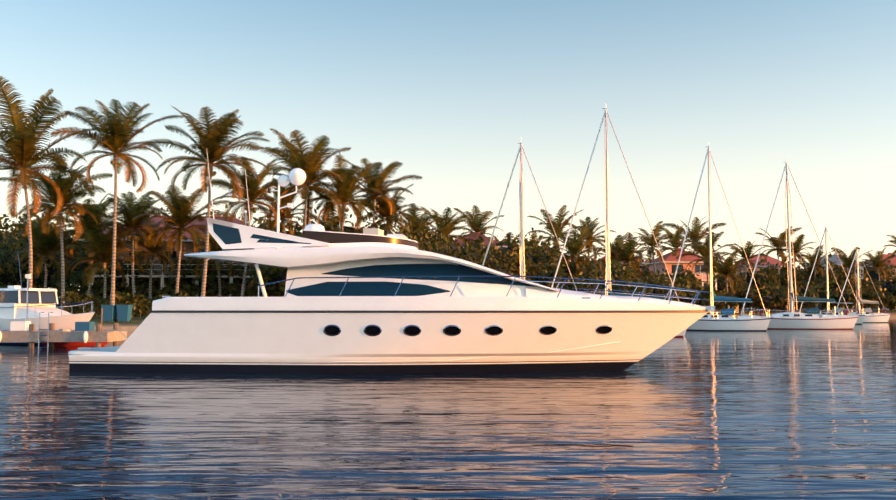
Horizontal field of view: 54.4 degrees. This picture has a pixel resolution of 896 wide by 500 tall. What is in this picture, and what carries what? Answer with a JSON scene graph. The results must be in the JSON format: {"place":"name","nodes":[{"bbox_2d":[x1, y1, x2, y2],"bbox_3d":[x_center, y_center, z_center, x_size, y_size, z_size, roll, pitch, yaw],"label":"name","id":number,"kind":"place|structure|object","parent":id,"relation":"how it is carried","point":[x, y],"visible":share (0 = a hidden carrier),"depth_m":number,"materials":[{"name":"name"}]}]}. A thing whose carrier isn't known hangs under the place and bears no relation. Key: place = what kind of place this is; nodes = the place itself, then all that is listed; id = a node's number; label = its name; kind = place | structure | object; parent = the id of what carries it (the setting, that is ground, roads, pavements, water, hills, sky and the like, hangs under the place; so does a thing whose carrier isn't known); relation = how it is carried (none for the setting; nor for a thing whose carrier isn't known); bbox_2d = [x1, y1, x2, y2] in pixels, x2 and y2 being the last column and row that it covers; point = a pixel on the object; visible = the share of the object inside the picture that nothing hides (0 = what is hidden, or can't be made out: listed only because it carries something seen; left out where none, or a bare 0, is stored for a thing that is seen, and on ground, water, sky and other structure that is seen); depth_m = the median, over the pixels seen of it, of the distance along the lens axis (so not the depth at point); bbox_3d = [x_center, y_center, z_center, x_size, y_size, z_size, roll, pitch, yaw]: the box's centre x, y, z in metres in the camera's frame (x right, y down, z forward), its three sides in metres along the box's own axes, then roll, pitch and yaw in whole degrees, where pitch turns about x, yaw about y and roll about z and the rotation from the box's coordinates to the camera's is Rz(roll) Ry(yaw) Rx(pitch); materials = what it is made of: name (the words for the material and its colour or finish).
{"place":"outdoors","nodes":[
{"label":"outdoors","id":0,"kind":"place"},
{"bbox_2d":[60,290,188,317],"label":"hedge","id":1,"kind":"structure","parent":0,"point":[136,300],"depth_m":59.96,"materials":[{"name":"green plant"}]},
{"bbox_2d":[0,318,895,499],"bbox_3d":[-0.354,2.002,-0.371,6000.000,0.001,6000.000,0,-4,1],"label":"water","id":2,"kind":"structure","parent":0,"point":[789,414],"depth_m":14.29,"materials":[{"name":"blue liquid"}]},
{"bbox_2d":[0,256,94,344],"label":"cabin cruiser","id":3,"kind":"object","parent":2,"relation":"on","point":[13,299],"visible":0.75,"depth_m":45.28,"materials":[{"name":"fiberglass"},{"name":"glass"},{"name":"stainless steel"}]},
{"bbox_2d":[0,274,126,348],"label":"dock","id":4,"kind":"object","parent":2,"relation":"in","point":[26,331],"visible":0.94,"depth_m":41.07,"materials":[{"name":"brown wood"}]},
{"bbox_2d":[41,342,108,345],"bbox_3d":[-18.879,4.773,44.695,3.900,1.250,1.499,0,-4,-3],"label":"red dinghy","id":5,"kind":"object","parent":2,"relation":"in","point":[74,343],"visible":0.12,"depth_m":44.08,"materials":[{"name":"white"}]},
{"bbox_2d":[68,154,714,373],"bbox_3d":[-6.750,0.825,30.430,28.944,7.501,11.190,-2,-4,31],"label":"motor yacht","id":6,"kind":"object","parent":2,"relation":"on","point":[372,301],"visible":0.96,"depth_m":26.20,"materials":[{"name":"white plastic"}]},
{"bbox_2d":[482,143,576,290],"bbox_3d":[5.565,-0.809,61.746,9.002,14.578,2.634,-1,-4,13],"label":"sailboat","id":7,"kind":"object","parent":2,"relation":"on","point":[521,218],"visible":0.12,"depth_m":61.95,"materials":[{"name":"beige metal"}]},
{"bbox_2d":[551,108,686,336],"bbox_3d":[11.288,-1.956,59.654,10.048,16.599,2.944,-1,-4,16],"label":"sailboat","id":8,"kind":"object","parent":2,"relation":"on","point":[607,242],"visible":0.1,"depth_m":59.77,"materials":[{"name":"white metal"}]},
{"bbox_2d":[668,142,770,330],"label":"sailboat","id":9,"kind":"object","parent":2,"relation":"on","point":[712,321],"visible":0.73,"depth_m":71.30,"materials":[{"name":"white plastic"}]},
{"bbox_2d":[740,159,858,328],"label":"sailboat","id":10,"kind":"object","parent":2,"relation":"on","point":[804,319],"visible":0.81,"depth_m":76.17,"materials":[{"name":"white plastic"}]},
{"bbox_2d":[798,227,864,323],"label":"sailboat","id":11,"kind":"object","parent":2,"relation":"on","point":[859,319],"visible":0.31,"depth_m":98.28,"materials":[{"name":"beige"}]},
{"bbox_2d":[837,250,889,322],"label":"sailboat","id":12,"kind":"object","parent":2,"relation":"on","point":[883,317],"visible":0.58,"depth_m":105.99,"materials":[{"name":"white plastic"}]},
{"bbox_2d":[0,0,895,288],"label":"sky","id":13,"kind":"structure","parent":0,"point":[448,91],"materials":[{"name":"blue"}]},
{"bbox_2d":[55,296,895,337],"bbox_3d":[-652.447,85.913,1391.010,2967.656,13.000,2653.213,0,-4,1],"label":"ground","id":14,"kind":"structure","parent":0,"point":[132,326],"depth_m":57.99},
{"bbox_2d":[0,209,67,253],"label":"tree","id":15,"kind":"object","parent":14,"relation":"on","point":[5,233],"visible":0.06,"depth_m":96.97,"materials":[{"name":"green plant"}]},
{"bbox_2d":[0,228,75,293],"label":"tree","id":16,"kind":"object","parent":14,"relation":"on","point":[10,271],"visible":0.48,"depth_m":78.75,"materials":[{"name":"green plant"}]},
{"bbox_2d":[0,219,81,288],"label":"palm","id":17,"kind":"object","parent":14,"relation":"on","point":[46,247],"visible":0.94,"depth_m":72.03,"materials":[{"name":"green plant"}]},
{"bbox_2d":[0,199,81,238],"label":"tree","id":18,"kind":"object","parent":14,"relation":"on","point":[36,216],"depth_m":112.88,"materials":[{"name":"green plant"}]},
{"bbox_2d":[0,218,82,288],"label":"tree","id":19,"kind":"object","parent":14,"relation":"on","point":[20,235],"visible":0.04,"depth_m":90.05,"materials":[{"name":"green plant"}]},
{"bbox_2d":[12,229,87,305],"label":"tree","id":20,"kind":"object","parent":14,"relation":"on","point":[82,252],"visible":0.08,"depth_m":90.09,"materials":[{"name":"green plant"}]},
{"bbox_2d":[0,76,107,287],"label":"palm","id":21,"kind":"object","parent":14,"relation":"on","point":[21,144],"visible":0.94,"depth_m":56.25,"materials":[{"name":"green plant"}]},
{"bbox_2d":[0,156,111,308],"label":"palm","id":22,"kind":"object","parent":14,"relation":"on","point":[67,191],"visible":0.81,"depth_m":63.22,"materials":[{"name":"green plant"}]},
{"bbox_2d":[50,193,130,304],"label":"palm","id":23,"kind":"object","parent":14,"relation":"on","point":[89,221],"visible":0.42,"depth_m":72.22,"materials":[{"name":"green plant"}]},
{"bbox_2d":[65,223,141,297],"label":"palm","id":24,"kind":"object","parent":14,"relation":"on","point":[101,246],"visible":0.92,"depth_m":69.91,"materials":[{"name":"green plant"}]},
{"bbox_2d":[56,252,169,294],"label":"tree","id":25,"kind":"object","parent":14,"relation":"on","point":[140,281],"visible":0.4,"depth_m":78.16,"materials":[{"name":"green plant"}]},
{"bbox_2d":[50,99,182,304],"bbox_3d":[-21.899,-2.673,58.587,7.757,15.394,8.358,0,-4,1],"label":"palm","id":26,"kind":"object","parent":14,"relation":"on","point":[115,140],"visible":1,"depth_m":58.20,"materials":[{"name":"green plant"}]},
{"bbox_2d":[101,305,133,321],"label":"trash bins","id":27,"kind":"object","parent":14,"relation":"on","point":[113,312],"visible":1,"depth_m":53.83,"materials":[{"name":"blue plastic"}]},
{"bbox_2d":[92,191,167,314],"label":"palm","id":28,"kind":"object","parent":14,"relation":"on","point":[130,211],"visible":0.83,"depth_m":70.20,"materials":[{"name":"green plant"}]},
{"bbox_2d":[120,218,187,313],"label":"palm","id":29,"kind":"object","parent":14,"relation":"on","point":[153,252],"visible":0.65,"depth_m":74.13,"materials":[{"name":"green plant"}]},
{"bbox_2d":[51,280,282,313],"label":"house shrubs","id":30,"kind":"object","parent":14,"relation":"on","point":[235,288],"depth_m":76.63,"materials":[{"name":"green plant"}]},
{"bbox_2d":[80,214,270,313],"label":"villa","id":31,"kind":"object","parent":14,"relation":"on","point":[158,265],"visible":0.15,"depth_m":79.84,"materials":[{"name":"orange concrete"}]},
{"bbox_2d":[133,185,236,293],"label":"palm","id":32,"kind":"object","parent":14,"relation":"on","point":[179,207],"visible":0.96,"depth_m":65.90,"materials":[{"name":"green plant"}]},
{"bbox_2d":[155,248,234,296],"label":"tree","id":33,"kind":"object","parent":14,"relation":"on","point":[211,278],"visible":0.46,"depth_m":77.87,"materials":[{"name":"green plant"}]},
{"bbox_2d":[138,106,273,296],"bbox_3d":[-17.031,-2.556,61.551,9.349,15.460,8.359,0,-4,1],"label":"palm","id":34,"kind":"object","parent":14,"relation":"on","point":[209,142],"visible":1,"depth_m":60.89,"materials":[{"name":"green plant"}]},
{"bbox_2d":[185,224,239,296],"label":"palm","id":35,"kind":"object","parent":14,"relation":"on","point":[215,246],"visible":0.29,"depth_m":75.86,"materials":[{"name":"green plant"}]},
{"bbox_2d":[207,265,269,293],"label":"tree","id":36,"kind":"object","parent":14,"relation":"on","point":[240,281],"visible":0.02,"depth_m":79.50,"materials":[{"name":"green plant"}]},
{"bbox_2d":[202,156,291,296],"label":"palm","id":37,"kind":"object","parent":14,"relation":"on","point":[252,188],"visible":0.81,"depth_m":67.94,"materials":[{"name":"green plant"}]},
{"bbox_2d":[234,265,286,296],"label":"tree","id":38,"kind":"object","parent":14,"relation":"on","point":[265,271],"visible":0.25,"depth_m":66.94,"materials":[{"name":"green plant"}]},
{"bbox_2d":[252,219,301,277],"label":"palm","id":39,"kind":"object","parent":14,"relation":"on","point":[266,226],"visible":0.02,"depth_m":80.10,"materials":[{"name":"brown"}]},
{"bbox_2d":[247,178,317,234],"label":"palm","id":40,"kind":"object","parent":14,"relation":"on","point":[289,226],"visible":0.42,"depth_m":76.27,"materials":[{"name":"green plant"}]},
{"bbox_2d":[253,128,360,227],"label":"palm","id":41,"kind":"object","parent":14,"relation":"on","point":[309,163],"visible":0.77,"depth_m":71.59,"materials":[{"name":"green plant"}]},
{"bbox_2d":[309,203,356,230],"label":"palm","id":42,"kind":"object","parent":14,"relation":"on","point":[328,226],"visible":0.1,"depth_m":83.63,"materials":[{"name":"green plant"}]},
{"bbox_2d":[257,206,427,238],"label":"tree","id":43,"kind":"object","parent":14,"relation":"on","point":[353,230],"visible":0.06,"depth_m":81.73,"materials":[{"name":"green plant"}]},
{"bbox_2d":[307,154,382,229],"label":"palm","id":44,"kind":"object","parent":14,"relation":"on","point":[349,183],"visible":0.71,"depth_m":73.87,"materials":[{"name":"green plant"}]},
{"bbox_2d":[340,158,422,227],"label":"palm","id":45,"kind":"object","parent":14,"relation":"on","point":[372,197],"visible":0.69,"depth_m":77.79,"materials":[{"name":"green plant"}]},
{"bbox_2d":[355,184,428,234],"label":"palm","id":46,"kind":"object","parent":14,"relation":"on","point":[385,212],"visible":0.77,"depth_m":79.81,"materials":[{"name":"green plant"}]},
{"bbox_2d":[344,217,488,262],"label":"tree","id":47,"kind":"object","parent":14,"relation":"on","point":[438,240],"visible":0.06,"depth_m":78.83,"materials":[{"name":"green plant"}]},
{"bbox_2d":[395,203,450,248],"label":"palm","id":48,"kind":"object","parent":14,"relation":"on","point":[424,217],"visible":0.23,"depth_m":91.64,"materials":[{"name":"green plant"}]},
{"bbox_2d":[403,230,463,257],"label":"tree","id":49,"kind":"object","parent":14,"relation":"on","point":[421,245],"depth_m":70.10,"materials":[{"name":"green plant"}]},
{"bbox_2d":[408,206,471,251],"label":"palm","id":50,"kind":"object","parent":14,"relation":"on","point":[446,227],"visible":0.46,"depth_m":97.38,"materials":[{"name":"green plant"}]},
{"bbox_2d":[445,232,506,252],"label":"pink house","id":51,"kind":"structure","parent":14,"relation":"on","point":[470,235],"depth_m":101.93,"materials":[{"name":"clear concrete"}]},
{"bbox_2d":[435,241,519,275],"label":"bush","id":52,"kind":"object","parent":14,"relation":"on","point":[491,262],"visible":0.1,"depth_m":75.55,"materials":[{"name":"green plant"}]},
{"bbox_2d":[453,205,504,241],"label":"palm","id":53,"kind":"object","parent":14,"relation":"on","point":[476,224],"visible":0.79,"depth_m":104.58,"materials":[{"name":"green plant"}]},
{"bbox_2d":[456,238,542,283],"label":"bush","id":54,"kind":"object","parent":14,"relation":"on","point":[530,263],"visible":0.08,"depth_m":82.79,"materials":[{"name":"green plant"}]},
{"bbox_2d":[446,243,569,288],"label":"bush","id":55,"kind":"object","parent":14,"relation":"on","point":[546,272],"visible":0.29,"depth_m":80.05,"materials":[{"name":"green plant"}]},
{"bbox_2d":[461,232,573,286],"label":"bush","id":56,"kind":"object","parent":14,"relation":"on","point":[547,257],"visible":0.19,"depth_m":90.27,"materials":[{"name":"green plant"}]},
{"bbox_2d":[524,231,549,254],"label":"palm","id":57,"kind":"object","parent":14,"relation":"on","point":[534,236],"visible":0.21,"depth_m":110.62,"materials":[{"name":"green plant"}]},
{"bbox_2d":[500,227,589,264],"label":"bush","id":58,"kind":"object","parent":14,"relation":"on","point":[549,242],"visible":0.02,"depth_m":115.31,"materials":[{"name":"green plant"}]},
{"bbox_2d":[527,205,584,249],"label":"palm","id":59,"kind":"object","parent":14,"relation":"on","point":[561,214],"visible":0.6,"depth_m":117.35,"materials":[{"name":"green plant"}]},
{"bbox_2d":[544,224,605,269],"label":"palm","id":60,"kind":"object","parent":14,"relation":"on","point":[574,246],"visible":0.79,"depth_m":99.03,"materials":[{"name":"green plant"}]},
{"bbox_2d":[553,281,604,294],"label":"bush","id":61,"kind":"object","parent":14,"relation":"on","point":[580,286],"visible":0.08,"depth_m":78.39,"materials":[{"name":"green plant"}]},
{"bbox_2d":[560,257,611,280],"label":"bush","id":62,"kind":"object","parent":14,"relation":"on","point":[574,264],"visible":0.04,"depth_m":98.02,"materials":[{"name":"green plant"}]},
{"bbox_2d":[550,261,624,288],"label":"bush","id":63,"kind":"object","parent":14,"relation":"on","point":[586,272],"visible":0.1,"depth_m":89.46,"materials":[{"name":"green plant"}]},
{"bbox_2d":[566,217,614,261],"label":"palm","id":64,"kind":"object","parent":14,"relation":"on","point":[590,235],"visible":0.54,"depth_m":121.55,"materials":[{"name":"green plant"}]},
{"bbox_2d":[566,254,641,281],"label":"bush","id":65,"kind":"object","parent":14,"relation":"on","point":[627,273],"visible":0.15,"depth_m":101.33,"materials":[{"name":"green plant"}]},
{"bbox_2d":[562,274,653,295],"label":"bush","id":66,"kind":"object","parent":14,"relation":"on","point":[620,288],"visible":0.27,"depth_m":81.80,"materials":[{"name":"green plant"}]},
{"bbox_2d":[590,235,642,267],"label":"palm","id":67,"kind":"object","parent":14,"relation":"on","point":[612,254],"visible":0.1,"depth_m":128.83,"materials":[{"name":"green plant"}]},
{"bbox_2d":[595,232,652,278],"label":"palm","id":68,"kind":"object","parent":14,"relation":"on","point":[627,252],"visible":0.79,"depth_m":113.78,"materials":[{"name":"green plant"}]},
{"bbox_2d":[617,271,691,300],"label":"bush","id":69,"kind":"object","parent":14,"relation":"on","point":[679,293],"visible":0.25,"depth_m":88.30,"materials":[{"name":"green plant"}]},
{"bbox_2d":[634,221,681,273],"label":"palm","id":70,"kind":"object","parent":14,"relation":"on","point":[651,238],"visible":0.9,"depth_m":127.02,"materials":[{"name":"green plant"}]},
{"bbox_2d":[635,264,707,289],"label":"bush","id":71,"kind":"object","parent":14,"relation":"on","point":[691,275],"visible":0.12,"depth_m":115.25,"materials":[{"name":"green plant"}]},
{"bbox_2d":[652,273,702,293],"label":"bush","id":72,"kind":"object","parent":14,"relation":"on","point":[693,286],"visible":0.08,"depth_m":109.66,"materials":[{"name":"green plant"}]},
{"bbox_2d":[657,224,701,256],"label":"palm","id":73,"kind":"object","parent":14,"relation":"on","point":[678,234],"visible":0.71,"depth_m":133.69,"materials":[{"name":"green plant"}]},
{"bbox_2d":[644,249,738,312],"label":"red house","id":74,"kind":"structure","parent":14,"relation":"on","point":[670,261],"depth_m":131.30,"materials":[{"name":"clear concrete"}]},
{"bbox_2d":[663,216,726,254],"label":"palm","id":75,"kind":"object","parent":14,"relation":"on","point":[697,226],"visible":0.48,"depth_m":138.68,"materials":[{"name":"green plant"}]},
{"bbox_2d":[677,287,716,305],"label":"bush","id":76,"kind":"object","parent":14,"relation":"on","point":[703,302],"visible":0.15,"depth_m":98.99,"materials":[{"name":"green plant"}]},
{"bbox_2d":[676,231,736,312],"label":"palm","id":77,"kind":"object","parent":14,"relation":"on","point":[703,249],"visible":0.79,"depth_m":123.82,"materials":[{"name":"green plant"}]},
{"bbox_2d":[693,289,738,313],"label":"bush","id":78,"kind":"object","parent":14,"relation":"on","point":[719,305],"visible":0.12,"depth_m":104.94,"materials":[{"name":"green plant"}]},
{"bbox_2d":[700,248,753,315],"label":"palm","id":79,"kind":"object","parent":14,"relation":"on","point":[725,270],"visible":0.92,"depth_m":118.54,"materials":[{"name":"green plant"}]},
{"bbox_2d":[713,278,746,294],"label":"bush","id":80,"kind":"object","parent":14,"relation":"on","point":[721,286],"visible":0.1,"depth_m":131.94,"materials":[{"name":"green plant"}]},
{"bbox_2d":[712,266,755,287],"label":"bush","id":81,"kind":"object","parent":14,"relation":"on","point":[733,278],"visible":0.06,"depth_m":142.93,"materials":[{"name":"green plant"}]},
{"bbox_2d":[721,241,771,310],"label":"palm","id":82,"kind":"object","parent":14,"relation":"on","point":[747,251],"visible":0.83,"depth_m":148.44,"materials":[{"name":"green plant"}]},
{"bbox_2d":[713,267,782,310],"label":"bush","id":83,"kind":"object","parent":14,"relation":"on","point":[770,277],"visible":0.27,"depth_m":148.56,"materials":[{"name":"green plant"}]},
{"bbox_2d":[724,286,789,314],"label":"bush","id":84,"kind":"object","parent":14,"relation":"on","point":[755,298],"visible":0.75,"depth_m":121.22,"materials":[{"name":"green plant"}]},
{"bbox_2d":[725,291,789,313],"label":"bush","id":85,"kind":"object","parent":14,"relation":"on","point":[784,305],"visible":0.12,"depth_m":127.70,"materials":[{"name":"green plant"}]},
{"bbox_2d":[738,280,787,309],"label":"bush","id":86,"kind":"object","parent":14,"relation":"on","point":[773,289],"visible":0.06,"depth_m":135.68,"materials":[{"name":"green plant"}]},
{"bbox_2d":[736,255,803,309],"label":"house","id":87,"kind":"structure","parent":14,"relation":"on","point":[772,260],"depth_m":175.88,"materials":[{"name":"red concrete"}]},
{"bbox_2d":[752,226,802,309],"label":"palm","id":88,"kind":"object","parent":14,"relation":"on","point":[776,243],"visible":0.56,"depth_m":153.13,"materials":[{"name":"green plant"}]},
{"bbox_2d":[754,267,819,290],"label":"bush","id":89,"kind":"object","parent":14,"relation":"on","point":[784,277],"visible":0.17,"depth_m":151.28,"materials":[{"name":"green plant"}]},
{"bbox_2d":[768,234,817,311],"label":"palm","id":90,"kind":"object","parent":14,"relation":"on","point":[798,243],"visible":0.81,"depth_m":148.44,"materials":[{"name":"green plant"}]},
{"bbox_2d":[769,287,821,311],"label":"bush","id":91,"kind":"object","parent":14,"relation":"on","point":[807,305],"visible":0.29,"depth_m":134.61,"materials":[{"name":"green plant"}]},
{"bbox_2d":[769,255,835,274],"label":"bush","id":92,"kind":"object","parent":14,"relation":"on","point":[797,268],"visible":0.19,"depth_m":173.09,"materials":[{"name":"green plant"}]},
{"bbox_2d":[781,284,838,303],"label":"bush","id":93,"kind":"object","parent":14,"relation":"on","point":[814,288],"visible":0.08,"depth_m":148.01,"materials":[{"name":"green plant"}]},
{"bbox_2d":[791,245,837,307],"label":"palm","id":94,"kind":"object","parent":14,"relation":"on","point":[813,258],"visible":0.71,"depth_m":162.55,"materials":[{"name":"green plant"}]},
{"bbox_2d":[796,265,856,310],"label":"bush","id":95,"kind":"object","parent":14,"relation":"on","point":[839,277],"visible":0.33,"depth_m":162.72,"materials":[{"name":"green plant"}]},
{"bbox_2d":[812,286,864,309],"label":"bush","id":96,"kind":"object","parent":14,"relation":"on","point":[849,296],"visible":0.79,"depth_m":142.07,"materials":[{"name":"green plant"}]},
{"bbox_2d":[807,280,869,306],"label":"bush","id":97,"kind":"object","parent":14,"relation":"on","point":[854,287],"visible":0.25,"depth_m":151.38,"materials":[{"name":"green plant"}]},
{"bbox_2d":[801,253,877,309],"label":"white house","id":98,"kind":"structure","parent":14,"relation":"on","point":[834,257],"depth_m":179.44,"materials":[{"name":"clear concrete"}]},
{"bbox_2d":[828,247,872,310],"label":"palm","id":99,"kind":"object","parent":14,"relation":"on","point":[847,261],"visible":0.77,"depth_m":167.72,"materials":[{"name":"green plant"}]},
{"bbox_2d":[844,275,885,309],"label":"bush","id":100,"kind":"object","parent":14,"relation":"on","point":[869,283],"visible":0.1,"depth_m":158.63,"materials":[{"name":"green plant"}]},
{"bbox_2d":[846,286,888,312],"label":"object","id":101,"kind":"object","parent":14,"relation":"on","point":[870,295],"visible":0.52,"depth_m":149.95,"materials":[{"name":"green plant"}]},
{"bbox_2d":[856,247,895,310],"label":"palm","id":102,"kind":"object","parent":14,"relation":"on","point":[877,262],"visible":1,"depth_m":162.76,"materials":[{"name":"green plant"}]},
{"bbox_2d":[859,260,895,281],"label":"tree","id":103,"kind":"object","parent":14,"relation":"on","point":[873,274],"visible":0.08,"depth_m":178.61,"materials":[{"name":"green plant"}]},
{"bbox_2d":[863,291,895,312],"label":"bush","id":104,"kind":"object","parent":14,"relation":"on","point":[890,300],"visible":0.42,"depth_m":151.84,"materials":[{"name":"green plant"}]},
{"bbox_2d":[863,253,895,309],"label":"house","id":105,"kind":"structure","parent":14,"relation":"on","point":[893,260],"depth_m":182.20,"materials":[{"name":"red concrete"}]},
{"bbox_2d":[872,276,895,309],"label":"bush","id":106,"kind":"object","parent":14,"relation":"on","point":[892,286],"visible":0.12,"depth_m":171.00,"materials":[{"name":"green plant"}]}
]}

